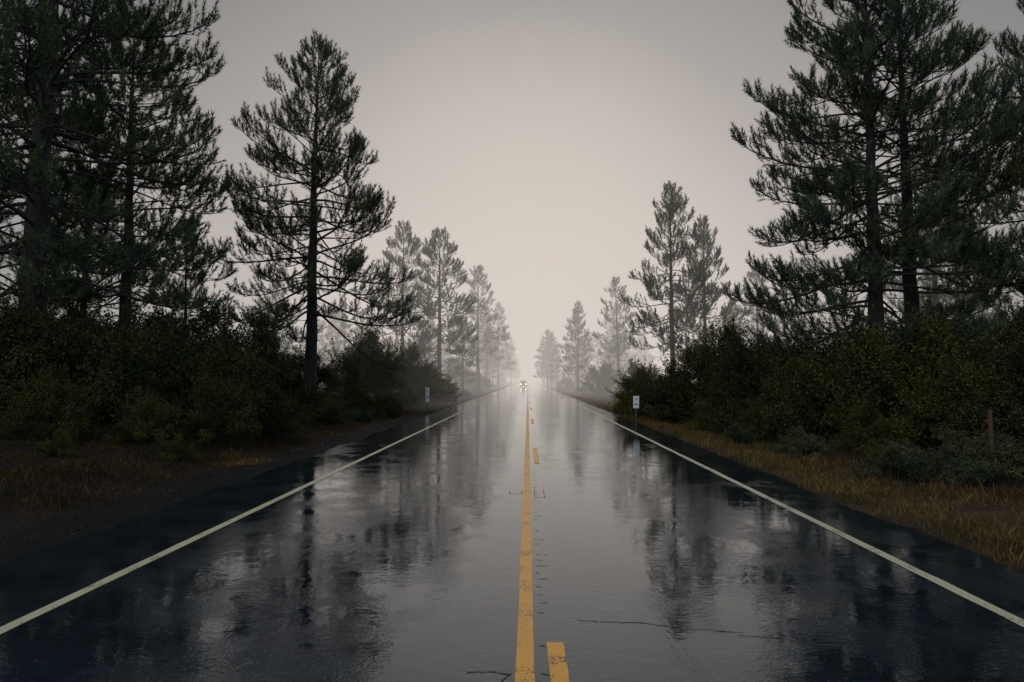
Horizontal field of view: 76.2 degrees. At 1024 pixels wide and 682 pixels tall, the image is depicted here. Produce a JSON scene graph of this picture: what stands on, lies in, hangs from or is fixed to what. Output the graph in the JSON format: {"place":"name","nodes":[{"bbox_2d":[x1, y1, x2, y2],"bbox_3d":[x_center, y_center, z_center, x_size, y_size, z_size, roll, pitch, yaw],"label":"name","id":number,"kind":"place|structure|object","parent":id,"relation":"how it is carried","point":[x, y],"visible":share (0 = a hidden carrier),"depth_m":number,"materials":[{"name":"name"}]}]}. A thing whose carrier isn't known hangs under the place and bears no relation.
{"place":"outdoors","nodes":[
{"label":"outdoors","id":0,"kind":"place"},
{"bbox_2d":[0,382,1023,681],"bbox_3d":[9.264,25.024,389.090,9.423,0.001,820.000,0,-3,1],"label":"road","id":1,"kind":"structure","parent":0,"point":[412,546],"depth_m":5.61,"materials":[{"name":"grey asphalt"}]},
{"bbox_2d":[133,410,863,681],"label":"road cracks","id":2,"kind":"object","parent":1,"relation":"on","point":[581,620],"visible":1,"depth_m":4.56,"materials":[{"name":"black asphalt"}]},
{"bbox_2d":[0,386,1023,681],"bbox_3d":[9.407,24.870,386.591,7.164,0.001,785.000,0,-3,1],"label":"road markings","id":3,"kind":"object","parent":1,"relation":"on","point":[556,662],"visible":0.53,"depth_m":5.62,"materials":[{"name":"paint"}]},
{"bbox_2d":[0,380,1023,573],"bbox_3d":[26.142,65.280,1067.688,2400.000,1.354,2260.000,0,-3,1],"label":"ground","id":4,"kind":"structure","parent":0,"point":[8,518],"depth_m":11.23,"materials":[{"name":"brown soil"}]},
{"bbox_2d":[3,304,85,405],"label":"shrub","id":5,"kind":"object","parent":4,"relation":"on","point":[69,318],"depth_m":21.18,"materials":[{"name":"green plant"}]},
{"bbox_2d":[0,273,92,418],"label":"shrub","id":6,"kind":"object","parent":4,"relation":"on","point":[17,354],"visible":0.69,"depth_m":15.67,"materials":[{"name":"green plant"}]},
{"bbox_2d":[0,291,95,408],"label":"shrub","id":7,"kind":"object","parent":4,"relation":"on","point":[53,310],"visible":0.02,"depth_m":18.51,"materials":[{"name":"green plant"}]},
{"bbox_2d":[0,355,104,440],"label":"shrub","id":8,"kind":"object","parent":4,"relation":"on","point":[63,417],"visible":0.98,"depth_m":13.34,"materials":[{"name":"green plant"}]},
{"bbox_2d":[29,428,85,456],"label":"shrub","id":9,"kind":"object","parent":4,"relation":"on","point":[43,448],"visible":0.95,"depth_m":12.45,"materials":[{"name":"green plant"}]},
{"bbox_2d":[0,0,138,321],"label":"pine tree","id":10,"kind":"object","parent":4,"relation":"on","point":[64,188],"visible":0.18,"depth_m":22.23,"materials":[{"name":"green plant"}]},
{"bbox_2d":[17,126,149,320],"bbox_3d":[-22.566,-4.439,34.150,5.940,15.227,6.501,0,-3,7],"label":"pine tree","id":11,"kind":"object","parent":4,"relation":"on","point":[120,200],"visible":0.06,"depth_m":34.69,"materials":[{"name":"green plant"}]},
{"bbox_2d":[62,305,108,352],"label":"shrub","id":12,"kind":"object","parent":4,"relation":"on","point":[69,323],"depth_m":25.61,"materials":[{"name":"green plant"}]},
{"bbox_2d":[1,284,199,421],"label":"shrub","id":13,"kind":"object","parent":4,"relation":"on","point":[83,351],"visible":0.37,"depth_m":16.31,"materials":[{"name":"green plant"}]},
{"bbox_2d":[0,0,226,407],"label":"pine tree","id":14,"kind":"object","parent":4,"relation":"on","point":[35,241],"visible":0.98,"depth_m":18.68,"materials":[{"name":"green plant"}]},
{"bbox_2d":[1,0,238,329],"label":"pine tree","id":15,"kind":"object","parent":4,"relation":"on","point":[184,105],"visible":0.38,"depth_m":25.04,"materials":[{"name":"green plant"}]},
{"bbox_2d":[85,295,203,405],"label":"shrub","id":16,"kind":"object","parent":4,"relation":"on","point":[160,328],"visible":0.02,"depth_m":20.94,"materials":[{"name":"green plant"}]},
{"bbox_2d":[101,384,196,444],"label":"shrub","id":17,"kind":"object","parent":4,"relation":"on","point":[160,419],"visible":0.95,"depth_m":14.11,"materials":[{"name":"green plant"}]},
{"bbox_2d":[69,298,234,439],"bbox_3d":[-8.935,0.695,16.161,4.197,3.475,3.871,-3,-5,43],"label":"shrub","id":18,"kind":"object","parent":4,"relation":"on","point":[158,346],"visible":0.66,"depth_m":15.56,"materials":[{"name":"green plant"}]},
{"bbox_2d":[1,393,342,474],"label":"dry grass","id":19,"kind":"structure","parent":4,"relation":"on","point":[83,436],"depth_m":13.17,"materials":[{"name":"brown plant"}]},
{"bbox_2d":[150,433,204,460],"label":"shrub","id":20,"kind":"object","parent":4,"relation":"on","point":[173,448],"visible":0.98,"depth_m":13.61,"materials":[{"name":"green plant"}]},
{"bbox_2d":[152,216,234,352],"bbox_3d":[-15.329,-1.505,30.556,3.754,8.967,4.020,-3,-5,42],"label":"pine tree","id":21,"kind":"object","parent":4,"relation":"on","point":[227,298],"visible":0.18,"depth_m":30.43,"materials":[{"name":"green plant"}]},
{"bbox_2d":[119,282,278,404],"bbox_3d":[-10.074,0.304,20.839,4.845,4.293,5.349,-1,-3,9],"label":"shrub","id":22,"kind":"object","parent":4,"relation":"on","point":[212,316],"visible":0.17,"depth_m":20.36,"materials":[{"name":"green plant"}]},
{"bbox_2d":[153,361,264,445],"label":"shrub","id":23,"kind":"object","parent":4,"relation":"on","point":[218,420],"visible":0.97,"depth_m":15.51,"materials":[{"name":"green plant"}]},
{"bbox_2d":[161,318,299,431],"bbox_3d":[-7.643,0.976,17.715,3.780,3.167,3.356,-2,-4,34],"label":"shrub","id":24,"kind":"object","parent":4,"relation":"on","point":[225,361],"visible":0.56,"depth_m":17.46,"materials":[{"name":"green plant"}]},
{"bbox_2d":[0,393,480,513],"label":"dry grass","id":25,"kind":"structure","parent":4,"relation":"on","point":[51,468],"depth_m":11.51,"materials":[{"name":"brown plant"}]},
{"bbox_2d":[183,300,309,417],"bbox_3d":[-8.382,0.682,20.612,4.258,3.943,4.617,0,-3,-2],"label":"shrub","id":26,"kind":"object","parent":4,"relation":"on","point":[266,352],"visible":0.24,"depth_m":20.48,"materials":[{"name":"green plant"}]},
{"bbox_2d":[246,326,303,390],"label":"shrub","id":27,"kind":"object","parent":4,"relation":"on","point":[274,346],"visible":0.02,"depth_m":34.51,"materials":[{"name":"green plant"}]},
{"bbox_2d":[248,387,308,439],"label":"shrub","id":28,"kind":"object","parent":4,"relation":"on","point":[273,426],"visible":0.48,"depth_m":18.46,"materials":[{"name":"green plant"}]},
{"bbox_2d":[278,364,334,424],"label":"shrub","id":29,"kind":"object","parent":4,"relation":"on","point":[312,404],"visible":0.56,"depth_m":21.41,"materials":[{"name":"green plant"}]},
{"bbox_2d":[195,29,425,388],"bbox_3d":[-9.011,-5.772,30.317,9.789,17.949,9.735,1,-4,-13],"label":"pine tree","id":30,"kind":"object","parent":4,"relation":"on","point":[356,147],"visible":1,"depth_m":29.42,"materials":[{"name":"green plant"}]},
{"bbox_2d":[281,342,344,393],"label":"shrub","id":31,"kind":"object","parent":4,"relation":"on","point":[322,371],"visible":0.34,"depth_m":36.23,"materials":[{"name":"green plant"}]},
{"bbox_2d":[303,381,330,399],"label":"shrub","id":32,"kind":"object","parent":4,"relation":"on","point":[314,386],"visible":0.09,"depth_m":26.07,"materials":[{"name":"green plant"}]},
{"bbox_2d":[314,394,349,423],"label":"shrub","id":33,"kind":"object","parent":4,"relation":"on","point":[326,418],"visible":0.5,"depth_m":23.86,"materials":[{"name":"green plant"}]},
{"bbox_2d":[326,397,358,422],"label":"sagebrush","id":34,"kind":"object","parent":4,"relation":"on","point":[341,402],"visible":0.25,"depth_m":25.02,"materials":[{"name":"green plant"}]},
{"bbox_2d":[319,329,399,398],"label":"shrub","id":35,"kind":"object","parent":4,"relation":"on","point":[359,357],"visible":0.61,"depth_m":36.97,"materials":[{"name":"green plant"}]},
{"bbox_2d":[346,407,375,422],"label":"sagebrush","id":36,"kind":"object","parent":4,"relation":"on","point":[362,417],"visible":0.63,"depth_m":26.78,"materials":[{"name":"green plant"}]},
{"bbox_2d":[350,391,376,409],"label":"shrub","id":37,"kind":"object","parent":4,"relation":"on","point":[368,400],"visible":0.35,"depth_m":29.98,"materials":[{"name":"green plant"}]},
{"bbox_2d":[319,319,429,399],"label":"shrub","id":38,"kind":"object","parent":4,"relation":"on","point":[396,377],"visible":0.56,"depth_m":38.16,"materials":[{"name":"green plant"}]},
{"bbox_2d":[369,392,399,414],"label":"shrub","id":39,"kind":"object","parent":4,"relation":"on","point":[386,401],"visible":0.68,"depth_m":31.34,"materials":[{"name":"green plant"}]},
{"bbox_2d":[380,391,407,402],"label":"shrub","id":40,"kind":"object","parent":4,"relation":"on","point":[396,395],"visible":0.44,"depth_m":38.20,"materials":[{"name":"green plant"}]},
{"bbox_2d":[390,400,405,415],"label":"shrub","id":41,"kind":"object","parent":4,"relation":"on","point":[401,409],"visible":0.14,"depth_m":32.82,"materials":[{"name":"green plant"}]},
{"bbox_2d":[365,220,438,352],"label":"pine tree","id":42,"kind":"object","parent":4,"relation":"on","point":[411,251],"visible":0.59,"depth_m":60.41,"materials":[{"name":"green plant"}]},
{"bbox_2d":[391,337,455,402],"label":"shrub","id":43,"kind":"object","parent":4,"relation":"on","point":[420,378],"visible":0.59,"depth_m":41.50,"materials":[{"name":"green plant"}]},
{"bbox_2d":[406,357,447,388],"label":"shrub","id":44,"kind":"object","parent":4,"relation":"on","point":[434,362],"visible":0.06,"depth_m":59.73,"materials":[{"name":"green plant"}]},
{"bbox_2d":[426,387,429,410],"bbox_3d":[-4.843,3.499,37.489,0.220,1.670,0.050,-1,-3,1],"label":"delineator post","id":45,"kind":"object","parent":4,"relation":"on","point":[427,394],"visible":0.77,"depth_m":37.48,"materials":[{"name":"metal"}]},
{"bbox_2d":[396,226,478,379],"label":"pine tree","id":46,"kind":"object","parent":4,"relation":"on","point":[429,252],"visible":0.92,"depth_m":58.02,"materials":[{"name":"green plant"}]},
{"bbox_2d":[415,362,461,405],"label":"shrub","id":47,"kind":"object","parent":4,"relation":"on","point":[449,388],"visible":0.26,"depth_m":45.71,"materials":[{"name":"green plant"}]},
{"bbox_2d":[442,358,472,386],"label":"shrub","id":48,"kind":"object","parent":4,"relation":"on","point":[457,377],"visible":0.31,"depth_m":95.02,"materials":[{"name":"green plant"}]},
{"bbox_2d":[444,315,480,391],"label":"pine tree","id":49,"kind":"object","parent":4,"relation":"on","point":[470,354],"visible":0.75,"depth_m":73.93,"materials":[{"name":"green plant"}]},
{"bbox_2d":[464,371,493,388],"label":"shrub","id":50,"kind":"object","parent":4,"relation":"on","point":[483,381],"visible":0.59,"depth_m":103.08,"materials":[{"name":"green plant"}]},
{"bbox_2d":[449,264,509,392],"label":"pine tree","id":51,"kind":"object","parent":4,"relation":"on","point":[480,306],"visible":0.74,"depth_m":92.53,"materials":[{"name":"green plant"}]},
{"bbox_2d":[469,306,503,385],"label":"pine tree","id":52,"kind":"object","parent":4,"relation":"on","point":[494,345],"visible":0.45,"depth_m":119.83,"materials":[{"name":"green plant"}]},
{"bbox_2d":[480,302,515,387],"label":"pine tree","id":53,"kind":"object","parent":4,"relation":"on","point":[502,310],"visible":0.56,"depth_m":150.16,"materials":[{"name":"green plant"}]},
{"bbox_2d":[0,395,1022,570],"bbox_3d":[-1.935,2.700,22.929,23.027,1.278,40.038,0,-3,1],"label":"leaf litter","id":54,"kind":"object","parent":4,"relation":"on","point":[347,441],"visible":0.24,"depth_m":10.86,"materials":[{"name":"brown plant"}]},
{"bbox_2d":[141,274,903,387],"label":"distant pine forest","id":55,"kind":"object","parent":4,"relation":"on","point":[339,344],"visible":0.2,"depth_m":140.09,"materials":[{"name":"grey plant"}]},
{"bbox_2d":[533,329,559,386],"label":"pine tree","id":56,"kind":"object","parent":4,"relation":"on","point":[546,332],"visible":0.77,"depth_m":164.66,"materials":[{"name":"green plant"}]},
{"bbox_2d":[556,377,574,389],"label":"shrub","id":57,"kind":"object","parent":4,"relation":"on","point":[568,383],"visible":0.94,"depth_m":120.69,"materials":[{"name":"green plant"}]},
{"bbox_2d":[558,312,593,389],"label":"pine tree","id":58,"kind":"object","parent":4,"relation":"on","point":[565,347],"visible":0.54,"depth_m":119.35,"materials":[{"name":"green plant"}]},
{"bbox_2d":[560,301,597,391],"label":"pine tree","id":59,"kind":"object","parent":4,"relation":"on","point":[586,335],"visible":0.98,"depth_m":99.78,"materials":[{"name":"green plant"}]},
{"bbox_2d":[572,372,590,386],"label":"shrub","id":60,"kind":"object","parent":4,"relation":"on","point":[580,378],"visible":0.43,"depth_m":149.01,"materials":[{"name":"green plant"}]},
{"bbox_2d":[575,360,618,394],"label":"shrub","id":61,"kind":"object","parent":4,"relation":"on","point":[593,373],"visible":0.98,"depth_m":81.25,"materials":[{"name":"green plant"}]},
{"bbox_2d":[591,276,640,390],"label":"pine tree","id":62,"kind":"object","parent":4,"relation":"on","point":[617,326],"visible":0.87,"depth_m":89.84,"materials":[{"name":"green plant"}]},
{"bbox_2d":[598,302,636,374],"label":"pine tree","id":63,"kind":"object","parent":4,"relation":"on","point":[612,331],"visible":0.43,"depth_m":124.61,"materials":[{"name":"green plant"}]},
{"bbox_2d":[633,396,638,424],"bbox_3d":[4.663,2.790,24.573,0.220,1.440,0.050,1,-3,1],"label":"delineator post","id":64,"kind":"object","parent":4,"relation":"on","point":[635,402],"visible":0.77,"depth_m":24.58,"materials":[{"name":"metal"}]},
{"bbox_2d":[613,358,661,395],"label":"shrub","id":65,"kind":"object","parent":4,"relation":"on","point":[632,364],"visible":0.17,"depth_m":50.67,"materials":[{"name":"green plant"}]},
{"bbox_2d":[606,354,670,414],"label":"shrub","id":66,"kind":"object","parent":4,"relation":"on","point":[628,385],"visible":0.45,"depth_m":33.33,"materials":[{"name":"green plant"}]},
{"bbox_2d":[619,362,696,422],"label":"shrub","id":67,"kind":"object","parent":4,"relation":"on","point":[671,416],"visible":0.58,"depth_m":29.06,"materials":[{"name":"green plant"}]},
{"bbox_2d":[617,180,714,374],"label":"pine tree","id":68,"kind":"object","parent":4,"relation":"on","point":[650,282],"visible":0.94,"depth_m":44.73,"materials":[{"name":"green plant"}]},
{"bbox_2d":[638,327,756,423],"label":"shrub","id":69,"kind":"object","parent":4,"relation":"on","point":[688,396],"visible":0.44,"depth_m":28.28,"materials":[{"name":"green plant"}]},
{"bbox_2d":[668,214,751,364],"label":"pine tree","id":70,"kind":"object","parent":4,"relation":"on","point":[700,235],"visible":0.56,"depth_m":48.60,"materials":[{"name":"green plant"}]},
{"bbox_2d":[682,394,738,431],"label":"shrub","id":71,"kind":"object","parent":4,"relation":"on","point":[697,421],"visible":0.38,"depth_m":24.64,"materials":[{"name":"green plant"}]},
{"bbox_2d":[662,307,797,409],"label":"shrub","id":72,"kind":"object","parent":4,"relation":"on","point":[723,334],"visible":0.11,"depth_m":30.28,"materials":[{"name":"green plant"}]},
{"bbox_2d":[713,423,759,443],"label":"sagebrush","id":73,"kind":"object","parent":4,"relation":"on","point":[741,435],"visible":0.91,"depth_m":19.55,"materials":[{"name":"green plant"}]},
{"bbox_2d":[693,327,799,433],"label":"shrub","id":74,"kind":"object","parent":4,"relation":"on","point":[722,409],"visible":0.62,"depth_m":23.32,"materials":[{"name":"green plant"}]},
{"bbox_2d":[730,268,784,358],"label":"pine tree","id":75,"kind":"object","parent":4,"relation":"on","point":[752,276],"visible":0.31,"depth_m":59.54,"materials":[{"name":"green plant"}]},
{"bbox_2d":[733,394,794,441],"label":"shrub","id":76,"kind":"object","parent":4,"relation":"on","point":[750,416],"visible":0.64,"depth_m":20.06,"materials":[{"name":"green plant"}]},
{"bbox_2d":[738,318,803,364],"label":"shrub","id":77,"kind":"object","parent":4,"relation":"on","point":[754,342],"visible":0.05,"depth_m":32.19,"materials":[{"name":"green plant"}]},
{"bbox_2d":[713,326,829,426],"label":"shrub","id":78,"kind":"object","parent":4,"relation":"on","point":[762,365],"visible":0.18,"depth_m":23.39,"materials":[{"name":"green plant"}]},
{"bbox_2d":[764,422,825,452],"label":"sagebrush","id":79,"kind":"object","parent":4,"relation":"on","point":[791,434],"visible":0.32,"depth_m":17.08,"materials":[{"name":"green plant"}]},
{"bbox_2d":[780,427,835,458],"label":"sagebrush","id":80,"kind":"object","parent":4,"relation":"on","point":[806,443],"visible":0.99,"depth_m":15.59,"materials":[{"name":"green plant"}]},
{"bbox_2d":[737,331,887,442],"bbox_3d":[8.968,1.456,19.751,3.988,3.517,3.678,0,-3,-3],"label":"shrub","id":81,"kind":"object","parent":4,"relation":"on","point":[793,394],"visible":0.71,"depth_m":19.39,"materials":[{"name":"green plant"}]},
{"bbox_2d":[790,296,913,418],"bbox_3d":[12.527,0.862,24.735,5.479,4.899,6.171,-2,-4,34],"label":"shrub","id":82,"kind":"object","parent":4,"relation":"on","point":[827,345],"visible":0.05,"depth_m":24.64,"materials":[{"name":"green plant"}]},
{"bbox_2d":[822,396,914,455],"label":"shrub","id":83,"kind":"object","parent":4,"relation":"on","point":[872,438],"visible":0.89,"depth_m":16.31,"materials":[{"name":"green plant"}]},
{"bbox_2d":[784,301,955,439],"bbox_3d":[10.335,0.917,18.829,4.452,4.135,4.827,0,-3,-8],"label":"shrub","id":84,"kind":"object","parent":4,"relation":"on","point":[863,366],"visible":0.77,"depth_m":18.36,"materials":[{"name":"green plant"}]},
{"bbox_2d":[719,0,1023,420],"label":"pine tree","id":85,"kind":"object","parent":4,"relation":"on","point":[872,271],"visible":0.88,"depth_m":21.33,"materials":[{"name":"green plant"}]},
{"bbox_2d":[846,438,936,481],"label":"sagebrush","id":86,"kind":"object","parent":4,"relation":"on","point":[897,465],"visible":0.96,"depth_m":12.37,"materials":[{"name":"green plant"}]},
{"bbox_2d":[770,0,1023,390],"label":"pine tree","id":87,"kind":"object","parent":4,"relation":"on","point":[912,299],"visible":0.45,"depth_m":22.11,"materials":[{"name":"green plant"}]},
{"bbox_2d":[879,438,957,475],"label":"sagebrush","id":88,"kind":"object","parent":4,"relation":"on","point":[909,450],"visible":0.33,"depth_m":12.79,"materials":[{"name":"green plant"}]},
{"bbox_2d":[887,287,973,362],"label":"shrub","id":89,"kind":"object","parent":4,"relation":"on","point":[924,306],"visible":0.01,"depth_m":32.32,"materials":[{"name":"green plant"}]},
{"bbox_2d":[856,289,1020,436],"bbox_3d":[11.846,0.743,18.202,4.995,4.341,5.273,-2,-4,35],"label":"shrub","id":90,"kind":"object","parent":4,"relation":"on","point":[939,335],"visible":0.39,"depth_m":17.79,"materials":[{"name":"green plant"}]},
{"bbox_2d":[881,136,1006,357],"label":"pine tree","id":91,"kind":"object","parent":4,"relation":"on","point":[933,278],"visible":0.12,"depth_m":41.60,"materials":[{"name":"green plant"}]},
{"bbox_2d":[885,340,1023,447],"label":"shrub","id":92,"kind":"object","parent":4,"relation":"on","point":[934,405],"visible":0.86,"depth_m":15.63,"materials":[{"name":"green plant"}]},
{"bbox_2d":[898,206,1013,319],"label":"pine tree","id":93,"kind":"object","parent":4,"relation":"on","point":[990,314],"visible":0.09,"depth_m":45.11,"materials":[{"name":"green plant"}]},
{"bbox_2d":[917,319,1023,443],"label":"shrub","id":94,"kind":"object","parent":4,"relation":"on","point":[1013,415],"visible":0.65,"depth_m":15.19,"materials":[{"name":"green plant"}]},
{"bbox_2d":[932,453,1010,487],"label":"sagebrush","id":95,"kind":"object","parent":4,"relation":"on","point":[970,471],"visible":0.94,"depth_m":11.56,"materials":[{"name":"green plant"}]},
{"bbox_2d":[934,428,1023,469],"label":"sagebrush","id":96,"kind":"object","parent":4,"relation":"on","point":[999,438],"visible":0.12,"depth_m":12.76,"materials":[{"name":"green plant"}]},
{"bbox_2d":[937,428,1023,482],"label":"sagebrush","id":97,"kind":"object","parent":4,"relation":"on","point":[980,452],"visible":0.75,"depth_m":12.06,"materials":[{"name":"green plant"}]},
{"bbox_2d":[942,299,1023,437],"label":"shrub","id":98,"kind":"object","parent":4,"relation":"on","point":[1019,320],"visible":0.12,"depth_m":17.78,"materials":[{"name":"green plant"}]},
{"bbox_2d":[948,0,1023,367],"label":"pine tree","id":99,"kind":"object","parent":4,"relation":"on","point":[1013,50],"visible":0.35,"depth_m":21.74,"materials":[{"name":"green plant"}]},
{"bbox_2d":[987,410,993,463],"bbox_3d":[9.315,2.013,12.692,0.070,1.350,0.038,0,-3,1],"label":"rusty stake","id":100,"kind":"object","parent":4,"relation":"on","point":[990,426],"visible":0.45,"depth_m":12.70,"materials":[{"name":"metal"}]},
{"bbox_2d":[968,299,1020,347],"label":"shrub","id":101,"kind":"object","parent":4,"relation":"on","point":[997,314],"visible":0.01,"depth_m":33.48,"materials":[{"name":"green plant"}]},
{"bbox_2d":[989,435,1023,474],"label":"sagebrush","id":102,"kind":"object","parent":4,"relation":"on","point":[1018,459],"visible":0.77,"depth_m":12.04,"materials":[{"name":"green plant"}]},
{"bbox_2d":[0,0,1023,380],"label":"sky","id":103,"kind":"structure","parent":0,"point":[543,136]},
{"bbox_2d":[570,396,1023,568],"bbox_3d":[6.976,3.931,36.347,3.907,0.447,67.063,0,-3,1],"label":"dry grass","id":104,"kind":"structure","parent":0,"point":[1013,542],"depth_m":10.49,"materials":[{"name":"brown plant"}]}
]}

